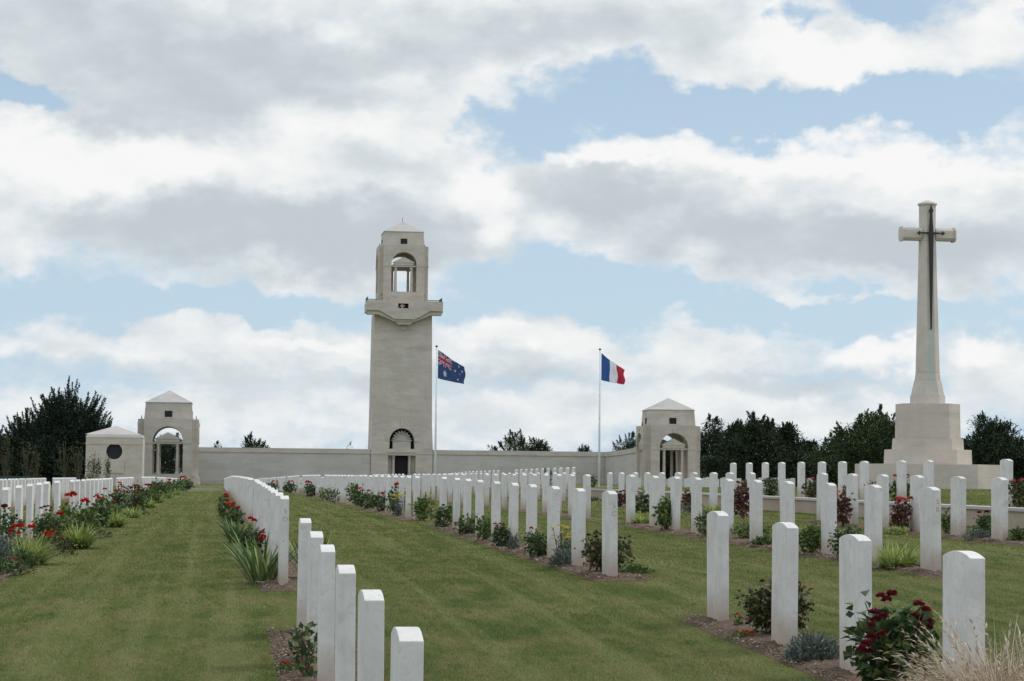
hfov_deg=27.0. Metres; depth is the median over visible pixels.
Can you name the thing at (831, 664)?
bed soil
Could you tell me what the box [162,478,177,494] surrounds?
rose bush
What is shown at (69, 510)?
rose bush
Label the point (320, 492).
rose bush
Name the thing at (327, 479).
headstone
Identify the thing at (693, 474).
headstone
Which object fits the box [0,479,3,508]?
headstone
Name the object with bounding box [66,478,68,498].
headstone
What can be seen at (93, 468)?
climbing shrub
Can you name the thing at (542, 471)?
headstone
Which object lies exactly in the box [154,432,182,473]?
evergreen tree
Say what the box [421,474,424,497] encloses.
headstone
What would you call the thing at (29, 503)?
headstone
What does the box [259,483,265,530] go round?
headstone
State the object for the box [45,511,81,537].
rose bush
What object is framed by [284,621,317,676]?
rose bush
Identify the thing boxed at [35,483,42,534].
headstone
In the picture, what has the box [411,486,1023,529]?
terrace wall
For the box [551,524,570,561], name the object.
yarrow
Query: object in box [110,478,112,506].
headstone
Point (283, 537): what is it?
headstone
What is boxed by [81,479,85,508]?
headstone
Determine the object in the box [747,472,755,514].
headstone
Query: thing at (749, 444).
yew tree
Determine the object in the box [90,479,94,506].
headstone
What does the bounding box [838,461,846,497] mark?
headstone
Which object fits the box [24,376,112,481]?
conifer tree
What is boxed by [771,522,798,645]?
headstone
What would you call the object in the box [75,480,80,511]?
headstone
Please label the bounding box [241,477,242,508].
headstone
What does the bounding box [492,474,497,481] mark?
headstone
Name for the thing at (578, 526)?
headstone
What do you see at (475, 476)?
headstone
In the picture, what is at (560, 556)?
lavender
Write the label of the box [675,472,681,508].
headstone
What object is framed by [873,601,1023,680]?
ornamental grass
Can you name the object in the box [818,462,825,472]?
headstone
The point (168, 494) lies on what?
day lily
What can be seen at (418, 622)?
lawn
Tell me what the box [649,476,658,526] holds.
headstone
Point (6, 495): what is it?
headstone
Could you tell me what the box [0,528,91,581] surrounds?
bed soil
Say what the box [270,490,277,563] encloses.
headstone
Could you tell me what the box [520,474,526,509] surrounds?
headstone
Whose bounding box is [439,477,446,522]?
headstone
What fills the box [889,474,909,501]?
rose bush
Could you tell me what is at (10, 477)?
netting fence
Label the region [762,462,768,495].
headstone
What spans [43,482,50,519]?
headstone
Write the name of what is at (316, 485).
headstone
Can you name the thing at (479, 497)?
headstone
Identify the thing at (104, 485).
headstone
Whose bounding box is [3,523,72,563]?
day lily
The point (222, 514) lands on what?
rose bush
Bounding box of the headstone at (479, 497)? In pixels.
[475,480,483,535]
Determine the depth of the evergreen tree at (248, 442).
319.13 m
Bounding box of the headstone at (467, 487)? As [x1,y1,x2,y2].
[463,479,471,531]
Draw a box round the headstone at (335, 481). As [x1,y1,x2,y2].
[334,475,336,500]
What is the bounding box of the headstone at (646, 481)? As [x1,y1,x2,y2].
[644,472,649,498]
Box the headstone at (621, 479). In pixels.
[618,472,624,504]
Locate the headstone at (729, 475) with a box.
[726,472,733,480]
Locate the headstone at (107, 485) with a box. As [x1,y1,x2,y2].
[106,478,109,506]
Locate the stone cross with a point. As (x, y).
(927, 422)
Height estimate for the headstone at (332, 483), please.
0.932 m
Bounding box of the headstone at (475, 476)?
[474,473,476,493]
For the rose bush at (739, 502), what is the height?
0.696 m
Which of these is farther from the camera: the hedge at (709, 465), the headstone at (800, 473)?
the hedge at (709, 465)
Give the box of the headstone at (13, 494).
[11,479,14,506]
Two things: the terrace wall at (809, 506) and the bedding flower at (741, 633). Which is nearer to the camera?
the bedding flower at (741, 633)
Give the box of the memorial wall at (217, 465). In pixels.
[182,445,635,484]
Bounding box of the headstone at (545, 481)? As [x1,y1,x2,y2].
[542,474,548,511]
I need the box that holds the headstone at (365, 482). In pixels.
[363,475,366,493]
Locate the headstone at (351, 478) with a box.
[350,475,353,504]
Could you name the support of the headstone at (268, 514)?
on the bed soil at (293, 583)
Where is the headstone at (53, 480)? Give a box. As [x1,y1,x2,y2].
[52,478,54,500]
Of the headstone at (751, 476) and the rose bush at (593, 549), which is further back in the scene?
the headstone at (751, 476)
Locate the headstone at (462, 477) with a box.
[461,474,464,502]
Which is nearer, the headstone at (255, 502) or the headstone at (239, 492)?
the headstone at (255, 502)
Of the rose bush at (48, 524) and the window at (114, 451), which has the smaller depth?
the rose bush at (48, 524)
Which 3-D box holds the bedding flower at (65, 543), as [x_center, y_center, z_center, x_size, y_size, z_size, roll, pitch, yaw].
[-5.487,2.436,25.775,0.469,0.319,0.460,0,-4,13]
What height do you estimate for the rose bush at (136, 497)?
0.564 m
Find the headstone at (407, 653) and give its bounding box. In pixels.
[390,627,423,680]
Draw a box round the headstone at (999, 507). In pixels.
[991,477,1007,539]
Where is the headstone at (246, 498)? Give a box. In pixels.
[245,478,246,517]
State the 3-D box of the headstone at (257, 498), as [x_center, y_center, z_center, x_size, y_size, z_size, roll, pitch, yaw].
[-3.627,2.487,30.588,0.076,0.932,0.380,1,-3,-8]
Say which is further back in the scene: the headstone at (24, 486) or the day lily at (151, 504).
the headstone at (24, 486)
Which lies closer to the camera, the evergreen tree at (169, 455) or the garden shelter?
the garden shelter
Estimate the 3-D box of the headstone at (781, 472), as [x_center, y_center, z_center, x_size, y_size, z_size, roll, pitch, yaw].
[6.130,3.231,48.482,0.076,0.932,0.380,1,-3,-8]
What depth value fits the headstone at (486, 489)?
53.09 m
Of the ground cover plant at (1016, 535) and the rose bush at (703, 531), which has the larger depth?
the rose bush at (703, 531)
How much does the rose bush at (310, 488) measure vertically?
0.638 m
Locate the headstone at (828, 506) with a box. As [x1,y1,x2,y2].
[821,483,836,554]
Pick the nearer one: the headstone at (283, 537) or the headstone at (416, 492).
the headstone at (283, 537)
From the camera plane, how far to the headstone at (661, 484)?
46.91 m
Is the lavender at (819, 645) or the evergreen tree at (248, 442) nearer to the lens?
the lavender at (819, 645)
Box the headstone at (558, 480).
[555,474,561,513]
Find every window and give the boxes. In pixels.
[106,444,121,458]
[165,411,171,416]
[669,418,675,423]
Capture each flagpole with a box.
[434,345,437,485]
[598,348,600,486]
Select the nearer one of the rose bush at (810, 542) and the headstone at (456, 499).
the rose bush at (810, 542)
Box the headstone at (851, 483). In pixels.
[846,474,857,523]
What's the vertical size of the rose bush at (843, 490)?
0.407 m
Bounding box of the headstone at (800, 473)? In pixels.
[797,462,804,496]
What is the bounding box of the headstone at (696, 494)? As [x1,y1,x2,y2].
[691,477,701,533]
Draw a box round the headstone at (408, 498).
[405,476,410,516]
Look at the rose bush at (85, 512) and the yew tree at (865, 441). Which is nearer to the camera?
the rose bush at (85, 512)
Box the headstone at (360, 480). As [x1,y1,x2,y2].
[358,475,362,491]
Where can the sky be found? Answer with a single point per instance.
(198, 198)
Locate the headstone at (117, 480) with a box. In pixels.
[116,478,119,494]
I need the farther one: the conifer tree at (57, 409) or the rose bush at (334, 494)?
the conifer tree at (57, 409)
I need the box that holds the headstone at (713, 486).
[709,472,717,507]
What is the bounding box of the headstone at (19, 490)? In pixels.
[14,485,23,540]
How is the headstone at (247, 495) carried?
on the bed soil at (244, 518)
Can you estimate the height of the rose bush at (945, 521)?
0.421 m
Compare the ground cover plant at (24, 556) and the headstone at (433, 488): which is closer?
the ground cover plant at (24, 556)
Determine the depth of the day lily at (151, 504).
55.73 m
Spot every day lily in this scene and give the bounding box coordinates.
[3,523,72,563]
[57,518,109,548]
[102,508,131,526]
[122,506,144,517]
[144,496,161,507]
[156,494,167,502]
[161,489,173,497]
[627,511,648,523]
[702,501,720,513]
[872,540,919,568]
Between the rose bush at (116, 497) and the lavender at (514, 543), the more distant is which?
the rose bush at (116, 497)
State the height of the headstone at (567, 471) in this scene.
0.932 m
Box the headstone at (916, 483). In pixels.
[910,475,923,530]
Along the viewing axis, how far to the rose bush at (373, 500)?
46.81 m
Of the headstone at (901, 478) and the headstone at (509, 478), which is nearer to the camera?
the headstone at (901, 478)
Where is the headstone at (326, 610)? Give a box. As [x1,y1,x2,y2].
[317,545,334,680]
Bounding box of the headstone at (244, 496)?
[243,477,244,512]
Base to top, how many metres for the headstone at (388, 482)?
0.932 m
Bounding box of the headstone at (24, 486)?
[23,478,25,504]
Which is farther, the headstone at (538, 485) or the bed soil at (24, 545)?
the headstone at (538, 485)
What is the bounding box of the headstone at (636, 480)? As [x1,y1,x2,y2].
[632,472,637,504]
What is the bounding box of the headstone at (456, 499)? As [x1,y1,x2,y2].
[452,478,459,528]
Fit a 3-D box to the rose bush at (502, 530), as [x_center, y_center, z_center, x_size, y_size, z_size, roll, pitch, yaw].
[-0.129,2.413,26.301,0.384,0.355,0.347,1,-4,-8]
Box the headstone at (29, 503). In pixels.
[26,484,33,538]
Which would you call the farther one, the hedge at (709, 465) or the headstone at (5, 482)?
the hedge at (709, 465)
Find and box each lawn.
[0,484,1023,680]
[411,476,1016,504]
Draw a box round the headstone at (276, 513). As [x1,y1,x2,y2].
[273,492,282,559]
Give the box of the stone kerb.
[156,488,221,489]
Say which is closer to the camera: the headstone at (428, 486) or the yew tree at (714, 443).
the headstone at (428, 486)
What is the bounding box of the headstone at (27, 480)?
[25,478,28,504]
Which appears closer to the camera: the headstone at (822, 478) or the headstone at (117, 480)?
the headstone at (822, 478)
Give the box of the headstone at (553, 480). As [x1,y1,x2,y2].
[552,473,556,485]
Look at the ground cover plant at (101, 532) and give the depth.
30.89 m
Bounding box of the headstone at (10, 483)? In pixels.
[8,479,11,500]
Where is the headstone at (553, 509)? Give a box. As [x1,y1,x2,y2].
[547,486,559,558]
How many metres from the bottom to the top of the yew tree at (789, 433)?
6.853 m
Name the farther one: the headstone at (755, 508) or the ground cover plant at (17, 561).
the headstone at (755, 508)
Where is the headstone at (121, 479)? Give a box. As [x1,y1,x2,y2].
[120,477,122,502]
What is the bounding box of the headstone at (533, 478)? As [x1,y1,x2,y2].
[531,474,536,485]
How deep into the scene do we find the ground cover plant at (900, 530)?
29.47 m
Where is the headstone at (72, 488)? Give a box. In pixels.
[69,480,74,520]
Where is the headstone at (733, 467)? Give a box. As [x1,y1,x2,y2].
[730,463,736,492]
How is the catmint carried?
on the bed soil at (24, 545)
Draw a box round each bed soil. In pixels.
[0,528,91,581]
[238,508,252,523]
[242,528,297,591]
[269,629,356,680]
[317,498,353,504]
[354,506,434,520]
[427,524,652,581]
[484,504,601,518]
[618,522,942,577]
[622,505,768,517]
[680,616,862,680]
[803,520,1023,546]
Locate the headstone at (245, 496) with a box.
[244,477,248,515]
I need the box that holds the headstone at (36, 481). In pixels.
[35,478,37,502]
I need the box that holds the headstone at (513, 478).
[511,474,515,482]
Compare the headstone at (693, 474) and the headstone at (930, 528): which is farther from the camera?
the headstone at (693, 474)
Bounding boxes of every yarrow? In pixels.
[390,491,411,515]
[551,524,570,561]
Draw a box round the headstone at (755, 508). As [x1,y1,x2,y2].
[749,480,762,542]
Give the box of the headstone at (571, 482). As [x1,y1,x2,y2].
[568,474,574,515]
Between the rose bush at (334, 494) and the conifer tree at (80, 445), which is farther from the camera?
the conifer tree at (80, 445)
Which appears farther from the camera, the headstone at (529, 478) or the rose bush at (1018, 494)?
the headstone at (529, 478)
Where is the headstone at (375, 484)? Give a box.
[373,475,377,509]
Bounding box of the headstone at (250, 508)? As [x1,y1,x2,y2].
[248,478,252,521]
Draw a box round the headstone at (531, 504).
[526,484,536,551]
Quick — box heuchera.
[680,501,690,513]
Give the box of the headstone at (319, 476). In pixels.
[317,475,320,496]
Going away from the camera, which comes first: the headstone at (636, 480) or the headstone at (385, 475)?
the headstone at (636, 480)
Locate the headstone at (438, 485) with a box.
[437,474,440,499]
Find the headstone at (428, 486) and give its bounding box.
[426,474,429,497]
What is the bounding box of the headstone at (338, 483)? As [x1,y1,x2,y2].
[337,475,339,501]
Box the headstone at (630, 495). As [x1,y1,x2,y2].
[626,475,634,522]
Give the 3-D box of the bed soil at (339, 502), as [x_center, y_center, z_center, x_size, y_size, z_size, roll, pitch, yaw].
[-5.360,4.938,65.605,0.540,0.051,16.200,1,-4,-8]
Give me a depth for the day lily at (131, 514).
43.79 m
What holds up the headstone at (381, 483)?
on the bed soil at (402, 517)
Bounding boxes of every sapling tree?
[0,437,13,475]
[18,436,40,477]
[31,446,41,477]
[52,441,74,477]
[68,439,87,479]
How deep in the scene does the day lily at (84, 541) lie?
27.36 m
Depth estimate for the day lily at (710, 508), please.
40.21 m
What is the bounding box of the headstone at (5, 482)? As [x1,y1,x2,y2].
[4,479,7,486]
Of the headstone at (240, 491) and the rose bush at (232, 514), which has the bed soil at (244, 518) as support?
the headstone at (240, 491)
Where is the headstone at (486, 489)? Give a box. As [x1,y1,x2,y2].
[484,474,488,504]
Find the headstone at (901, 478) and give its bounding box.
[896,460,906,501]
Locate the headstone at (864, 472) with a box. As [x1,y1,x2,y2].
[860,461,868,499]
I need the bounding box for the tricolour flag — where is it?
[601,353,624,383]
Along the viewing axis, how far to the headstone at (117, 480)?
57.27 m
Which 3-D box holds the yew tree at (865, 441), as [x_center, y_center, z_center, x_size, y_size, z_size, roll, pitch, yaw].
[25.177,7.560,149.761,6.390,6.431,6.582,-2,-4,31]
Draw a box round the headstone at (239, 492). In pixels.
[238,476,239,505]
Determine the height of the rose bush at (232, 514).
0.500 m
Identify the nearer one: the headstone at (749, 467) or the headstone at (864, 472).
the headstone at (864, 472)
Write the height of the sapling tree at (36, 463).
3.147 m
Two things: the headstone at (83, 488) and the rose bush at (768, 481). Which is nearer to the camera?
the headstone at (83, 488)
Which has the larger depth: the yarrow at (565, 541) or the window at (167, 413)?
the window at (167, 413)
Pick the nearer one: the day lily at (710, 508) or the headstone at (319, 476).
the day lily at (710, 508)
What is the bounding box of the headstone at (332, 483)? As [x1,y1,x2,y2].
[331,475,333,497]
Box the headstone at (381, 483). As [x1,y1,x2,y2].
[380,475,383,506]
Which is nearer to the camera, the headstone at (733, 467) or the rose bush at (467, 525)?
the rose bush at (467, 525)
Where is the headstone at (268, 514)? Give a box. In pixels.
[266,488,274,556]
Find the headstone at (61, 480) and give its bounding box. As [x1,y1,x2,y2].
[60,478,62,499]
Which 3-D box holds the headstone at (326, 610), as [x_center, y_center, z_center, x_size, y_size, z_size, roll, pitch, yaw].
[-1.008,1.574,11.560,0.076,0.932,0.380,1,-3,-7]
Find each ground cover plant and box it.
[0,554,29,576]
[0,556,36,574]
[10,549,43,567]
[83,526,114,538]
[130,504,149,514]
[619,563,655,574]
[749,533,771,547]
[884,525,908,534]
[1006,525,1023,540]
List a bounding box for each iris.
[215,515,257,542]
[217,530,297,582]
[288,528,346,570]
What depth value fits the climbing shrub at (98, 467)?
177.64 m
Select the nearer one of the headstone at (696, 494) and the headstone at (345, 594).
the headstone at (345, 594)
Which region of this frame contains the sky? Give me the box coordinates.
[0,0,1023,473]
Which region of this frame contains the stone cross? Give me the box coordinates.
[855,200,999,488]
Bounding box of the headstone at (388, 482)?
[385,475,390,511]
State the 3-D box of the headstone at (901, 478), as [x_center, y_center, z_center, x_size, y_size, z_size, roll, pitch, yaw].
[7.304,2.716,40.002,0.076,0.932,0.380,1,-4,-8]
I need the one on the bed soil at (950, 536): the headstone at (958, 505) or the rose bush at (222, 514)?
the headstone at (958, 505)
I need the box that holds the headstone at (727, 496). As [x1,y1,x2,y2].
[721,479,733,537]
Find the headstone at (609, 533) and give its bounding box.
[602,491,617,575]
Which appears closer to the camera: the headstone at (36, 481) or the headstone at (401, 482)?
the headstone at (401, 482)
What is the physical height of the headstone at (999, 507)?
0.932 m
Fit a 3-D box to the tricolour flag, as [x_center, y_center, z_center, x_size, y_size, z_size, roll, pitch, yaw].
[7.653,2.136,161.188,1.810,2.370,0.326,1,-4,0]
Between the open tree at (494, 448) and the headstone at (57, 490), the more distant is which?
the open tree at (494, 448)
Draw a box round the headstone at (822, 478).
[816,473,827,520]
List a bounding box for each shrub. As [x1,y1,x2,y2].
[84,451,97,478]
[95,454,101,478]
[102,455,111,477]
[540,468,552,483]
[591,475,597,487]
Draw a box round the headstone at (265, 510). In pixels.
[263,486,270,549]
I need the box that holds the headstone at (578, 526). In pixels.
[571,488,585,565]
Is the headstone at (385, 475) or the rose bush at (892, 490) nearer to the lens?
the rose bush at (892, 490)
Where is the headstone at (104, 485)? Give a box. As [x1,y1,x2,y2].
[103,478,105,504]
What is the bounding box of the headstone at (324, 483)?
[324,475,325,495]
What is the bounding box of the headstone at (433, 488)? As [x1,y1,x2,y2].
[431,474,435,499]
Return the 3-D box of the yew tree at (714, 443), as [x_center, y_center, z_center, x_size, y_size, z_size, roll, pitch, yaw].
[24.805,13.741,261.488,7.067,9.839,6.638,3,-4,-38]
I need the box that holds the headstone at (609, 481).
[607,472,612,490]
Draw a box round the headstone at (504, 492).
[501,474,506,507]
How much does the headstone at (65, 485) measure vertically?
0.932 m
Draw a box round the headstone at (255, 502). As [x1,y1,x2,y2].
[254,480,259,528]
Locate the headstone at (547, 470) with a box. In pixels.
[546,468,549,485]
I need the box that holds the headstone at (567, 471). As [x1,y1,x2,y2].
[566,467,568,487]
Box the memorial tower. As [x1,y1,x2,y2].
[364,217,442,481]
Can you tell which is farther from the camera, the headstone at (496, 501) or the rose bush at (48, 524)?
the headstone at (496, 501)
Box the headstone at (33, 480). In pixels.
[32,478,35,503]
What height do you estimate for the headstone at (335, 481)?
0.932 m
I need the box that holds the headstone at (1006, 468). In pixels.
[1000,459,1012,506]
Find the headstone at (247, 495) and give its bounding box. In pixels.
[247,478,248,519]
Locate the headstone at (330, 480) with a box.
[328,475,331,497]
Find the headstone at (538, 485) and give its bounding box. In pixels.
[536,473,539,498]
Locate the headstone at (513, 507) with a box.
[508,483,518,540]
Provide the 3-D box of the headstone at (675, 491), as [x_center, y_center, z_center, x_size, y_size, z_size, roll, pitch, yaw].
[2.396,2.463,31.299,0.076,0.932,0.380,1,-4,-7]
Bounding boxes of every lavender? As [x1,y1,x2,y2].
[504,533,520,549]
[546,548,570,566]
[780,630,839,661]
[961,526,989,539]
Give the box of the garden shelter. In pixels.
[85,426,144,485]
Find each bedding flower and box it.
[43,529,78,554]
[275,660,295,672]
[726,629,761,639]
[733,612,743,625]
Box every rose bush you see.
[0,503,26,553]
[30,505,71,546]
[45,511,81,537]
[55,491,89,528]
[70,497,102,532]
[78,494,112,529]
[93,487,118,519]
[106,500,124,518]
[108,482,130,512]
[123,481,146,503]
[123,490,152,509]
[131,487,162,503]
[145,478,170,497]
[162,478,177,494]
[165,476,187,493]
[174,476,194,490]
[214,493,232,517]
[218,501,241,525]
[223,504,245,530]
[236,516,266,560]
[266,480,279,489]
[282,480,297,492]
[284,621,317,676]
[300,480,321,496]
[317,487,326,499]
[323,488,332,501]
[327,487,340,503]
[345,482,362,505]
[352,486,362,506]
[358,489,373,508]
[365,491,385,511]
[383,482,405,515]
[408,494,437,520]
[431,504,452,526]
[453,513,474,533]
[473,512,490,539]
[489,522,509,546]
[521,526,546,556]
[574,530,635,570]
[616,489,625,506]
[635,490,660,512]
[651,494,681,529]
[680,490,702,512]
[694,510,707,537]
[730,521,772,537]
[734,481,748,517]
[734,577,814,634]
[740,478,757,490]
[762,476,777,495]
[797,521,820,552]
[801,477,816,497]
[827,521,861,557]
[837,490,855,526]
[840,485,845,497]
[840,589,942,680]
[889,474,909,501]
[889,496,912,529]
[941,507,950,533]
[972,510,990,536]
[1008,478,1023,507]
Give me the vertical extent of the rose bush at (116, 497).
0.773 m
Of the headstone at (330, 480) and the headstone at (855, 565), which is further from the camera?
the headstone at (330, 480)
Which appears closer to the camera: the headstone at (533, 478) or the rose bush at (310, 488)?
the headstone at (533, 478)
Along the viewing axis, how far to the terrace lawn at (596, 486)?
125.69 m
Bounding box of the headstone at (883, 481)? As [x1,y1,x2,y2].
[877,474,888,527]
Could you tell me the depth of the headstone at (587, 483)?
38.67 m
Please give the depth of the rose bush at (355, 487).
56.78 m
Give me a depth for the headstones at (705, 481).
134.40 m
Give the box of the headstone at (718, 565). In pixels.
[707,511,728,620]
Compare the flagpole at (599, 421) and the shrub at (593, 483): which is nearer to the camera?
the shrub at (593, 483)
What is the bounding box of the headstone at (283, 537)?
[278,496,288,584]
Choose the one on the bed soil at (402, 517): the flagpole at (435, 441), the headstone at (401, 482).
the headstone at (401, 482)
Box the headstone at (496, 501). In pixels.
[491,481,500,539]
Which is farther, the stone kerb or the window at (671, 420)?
the window at (671, 420)
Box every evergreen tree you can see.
[0,426,21,475]
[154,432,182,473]
[154,434,174,473]
[241,431,269,447]
[526,436,553,450]
[577,444,590,451]
[612,431,635,450]
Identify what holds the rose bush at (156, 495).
on the lawn at (418, 622)
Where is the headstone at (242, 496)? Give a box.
[242,477,243,511]
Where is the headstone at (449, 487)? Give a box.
[448,474,451,501]
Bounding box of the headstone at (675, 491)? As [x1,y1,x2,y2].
[670,477,680,529]
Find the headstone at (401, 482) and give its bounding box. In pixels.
[399,476,404,514]
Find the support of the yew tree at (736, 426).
on the terrace lawn at (596, 486)
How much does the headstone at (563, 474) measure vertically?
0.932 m
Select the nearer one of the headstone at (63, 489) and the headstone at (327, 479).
the headstone at (327, 479)
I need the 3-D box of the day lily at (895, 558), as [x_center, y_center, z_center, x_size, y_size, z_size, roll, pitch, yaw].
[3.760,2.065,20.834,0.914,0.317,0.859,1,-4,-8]
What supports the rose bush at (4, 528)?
on the bed soil at (24, 545)
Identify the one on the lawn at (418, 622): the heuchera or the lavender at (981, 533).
the heuchera
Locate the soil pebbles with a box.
[0,505,1023,680]
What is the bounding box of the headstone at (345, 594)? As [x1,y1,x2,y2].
[335,565,355,680]
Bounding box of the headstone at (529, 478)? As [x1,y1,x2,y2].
[528,473,532,483]
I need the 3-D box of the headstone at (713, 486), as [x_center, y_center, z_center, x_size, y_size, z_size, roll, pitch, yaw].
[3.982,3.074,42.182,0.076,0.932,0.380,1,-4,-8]
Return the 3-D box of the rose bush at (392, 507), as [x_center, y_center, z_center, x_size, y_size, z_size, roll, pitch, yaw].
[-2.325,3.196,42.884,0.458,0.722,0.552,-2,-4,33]
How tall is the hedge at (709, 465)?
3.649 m
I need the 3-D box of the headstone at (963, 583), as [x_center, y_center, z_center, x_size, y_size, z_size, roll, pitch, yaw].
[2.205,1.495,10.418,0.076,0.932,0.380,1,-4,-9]
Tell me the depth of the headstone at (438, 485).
64.66 m
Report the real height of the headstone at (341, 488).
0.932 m
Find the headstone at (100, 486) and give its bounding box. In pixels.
[99,478,102,496]
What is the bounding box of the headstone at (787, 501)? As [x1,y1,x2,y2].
[780,481,794,523]
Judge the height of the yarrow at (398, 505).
0.530 m
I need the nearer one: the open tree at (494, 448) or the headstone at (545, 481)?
the headstone at (545, 481)
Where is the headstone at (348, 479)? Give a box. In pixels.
[347,475,349,503]
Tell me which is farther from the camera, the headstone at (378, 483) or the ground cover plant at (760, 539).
the headstone at (378, 483)
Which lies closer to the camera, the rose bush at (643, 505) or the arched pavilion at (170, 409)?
the rose bush at (643, 505)
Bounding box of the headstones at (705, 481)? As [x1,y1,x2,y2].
[157,470,812,491]
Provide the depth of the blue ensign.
158.18 m
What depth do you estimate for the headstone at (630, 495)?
34.55 m
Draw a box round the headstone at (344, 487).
[343,475,346,502]
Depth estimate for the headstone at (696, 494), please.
29.79 m
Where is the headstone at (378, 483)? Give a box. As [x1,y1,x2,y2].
[378,474,379,492]
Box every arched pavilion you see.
[137,390,199,484]
[635,398,700,485]
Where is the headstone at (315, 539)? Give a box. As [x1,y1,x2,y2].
[306,531,322,658]
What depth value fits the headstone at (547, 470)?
82.62 m
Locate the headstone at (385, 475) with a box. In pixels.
[384,474,386,493]
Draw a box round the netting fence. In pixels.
[0,474,33,478]
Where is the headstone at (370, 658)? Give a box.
[357,590,383,680]
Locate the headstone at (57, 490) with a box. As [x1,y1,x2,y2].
[54,481,60,522]
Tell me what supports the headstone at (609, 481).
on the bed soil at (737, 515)
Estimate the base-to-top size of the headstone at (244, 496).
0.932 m
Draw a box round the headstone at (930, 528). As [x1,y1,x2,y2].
[920,487,941,570]
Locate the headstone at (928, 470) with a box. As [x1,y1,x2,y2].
[923,460,933,486]
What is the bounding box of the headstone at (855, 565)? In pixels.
[839,534,871,673]
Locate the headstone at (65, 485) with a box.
[64,478,66,498]
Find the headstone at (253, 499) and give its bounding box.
[253,479,258,525]
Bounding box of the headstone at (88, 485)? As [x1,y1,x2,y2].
[85,479,90,513]
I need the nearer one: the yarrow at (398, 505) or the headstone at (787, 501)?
the headstone at (787, 501)
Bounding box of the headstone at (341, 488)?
[340,475,342,501]
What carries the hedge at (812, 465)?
on the terrace lawn at (596, 486)
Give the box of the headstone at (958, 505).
[951,476,965,535]
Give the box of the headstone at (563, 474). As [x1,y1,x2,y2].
[561,472,565,500]
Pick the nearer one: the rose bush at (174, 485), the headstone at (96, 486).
the headstone at (96, 486)
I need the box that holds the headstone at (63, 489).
[62,478,64,498]
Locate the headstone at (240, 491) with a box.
[240,476,242,507]
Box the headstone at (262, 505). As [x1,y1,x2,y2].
[260,484,267,545]
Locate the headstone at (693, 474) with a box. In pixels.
[690,472,697,506]
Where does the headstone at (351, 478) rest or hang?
on the bed soil at (339, 502)
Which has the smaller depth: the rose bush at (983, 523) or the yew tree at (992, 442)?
the rose bush at (983, 523)
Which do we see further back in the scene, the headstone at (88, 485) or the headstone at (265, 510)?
the headstone at (88, 485)
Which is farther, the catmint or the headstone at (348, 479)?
the headstone at (348, 479)
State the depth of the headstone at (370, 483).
50.72 m
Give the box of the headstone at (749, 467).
[746,463,752,478]
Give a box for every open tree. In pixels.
[486,444,498,450]
[497,429,529,450]
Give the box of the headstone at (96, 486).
[94,478,98,506]
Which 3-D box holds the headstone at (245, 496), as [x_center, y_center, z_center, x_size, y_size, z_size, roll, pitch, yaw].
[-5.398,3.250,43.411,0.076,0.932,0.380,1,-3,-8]
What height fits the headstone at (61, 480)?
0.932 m
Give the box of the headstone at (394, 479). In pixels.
[392,476,397,513]
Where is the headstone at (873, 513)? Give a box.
[864,485,881,561]
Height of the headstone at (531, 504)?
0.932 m
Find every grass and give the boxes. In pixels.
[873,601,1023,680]
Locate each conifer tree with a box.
[0,402,72,484]
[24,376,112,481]
[58,410,111,479]
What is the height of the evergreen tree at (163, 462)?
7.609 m
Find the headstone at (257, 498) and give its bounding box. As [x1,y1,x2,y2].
[256,481,261,531]
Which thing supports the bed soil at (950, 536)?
on the lawn at (418, 622)
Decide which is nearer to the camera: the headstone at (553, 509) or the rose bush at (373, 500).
the headstone at (553, 509)
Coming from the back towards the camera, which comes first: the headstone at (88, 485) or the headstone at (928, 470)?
the headstone at (88, 485)
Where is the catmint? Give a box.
[0,533,23,562]
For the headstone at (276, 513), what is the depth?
20.63 m
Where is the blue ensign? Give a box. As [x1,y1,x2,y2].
[438,350,465,383]
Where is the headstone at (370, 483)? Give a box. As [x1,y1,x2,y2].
[368,475,372,502]
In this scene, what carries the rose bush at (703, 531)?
on the bed soil at (747, 541)
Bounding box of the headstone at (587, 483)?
[583,474,590,518]
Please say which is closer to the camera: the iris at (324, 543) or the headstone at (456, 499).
the iris at (324, 543)
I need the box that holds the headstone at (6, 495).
[1,487,10,542]
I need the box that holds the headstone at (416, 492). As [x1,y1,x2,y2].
[413,476,419,519]
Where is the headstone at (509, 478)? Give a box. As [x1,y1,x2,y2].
[507,473,510,496]
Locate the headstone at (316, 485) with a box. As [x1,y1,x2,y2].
[315,475,317,496]
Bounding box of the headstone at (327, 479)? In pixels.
[326,475,328,495]
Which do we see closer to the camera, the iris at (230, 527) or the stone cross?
the iris at (230, 527)
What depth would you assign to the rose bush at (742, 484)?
51.25 m
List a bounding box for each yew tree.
[700,413,725,476]
[714,419,746,485]
[720,410,794,481]
[775,421,811,486]
[796,438,819,479]
[801,431,854,486]
[822,404,894,479]
[963,410,1023,482]
[1001,441,1023,485]
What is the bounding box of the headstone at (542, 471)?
[541,468,543,486]
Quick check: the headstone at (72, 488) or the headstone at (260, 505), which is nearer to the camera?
the headstone at (260, 505)
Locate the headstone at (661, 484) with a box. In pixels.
[659,472,664,504]
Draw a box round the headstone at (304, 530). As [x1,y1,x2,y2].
[296,518,310,631]
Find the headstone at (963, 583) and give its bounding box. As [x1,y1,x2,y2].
[943,551,984,680]
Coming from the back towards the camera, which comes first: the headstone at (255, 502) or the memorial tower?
the memorial tower
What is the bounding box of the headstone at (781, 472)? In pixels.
[778,462,785,495]
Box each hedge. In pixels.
[660,450,700,478]
[698,455,813,486]
[810,450,834,485]

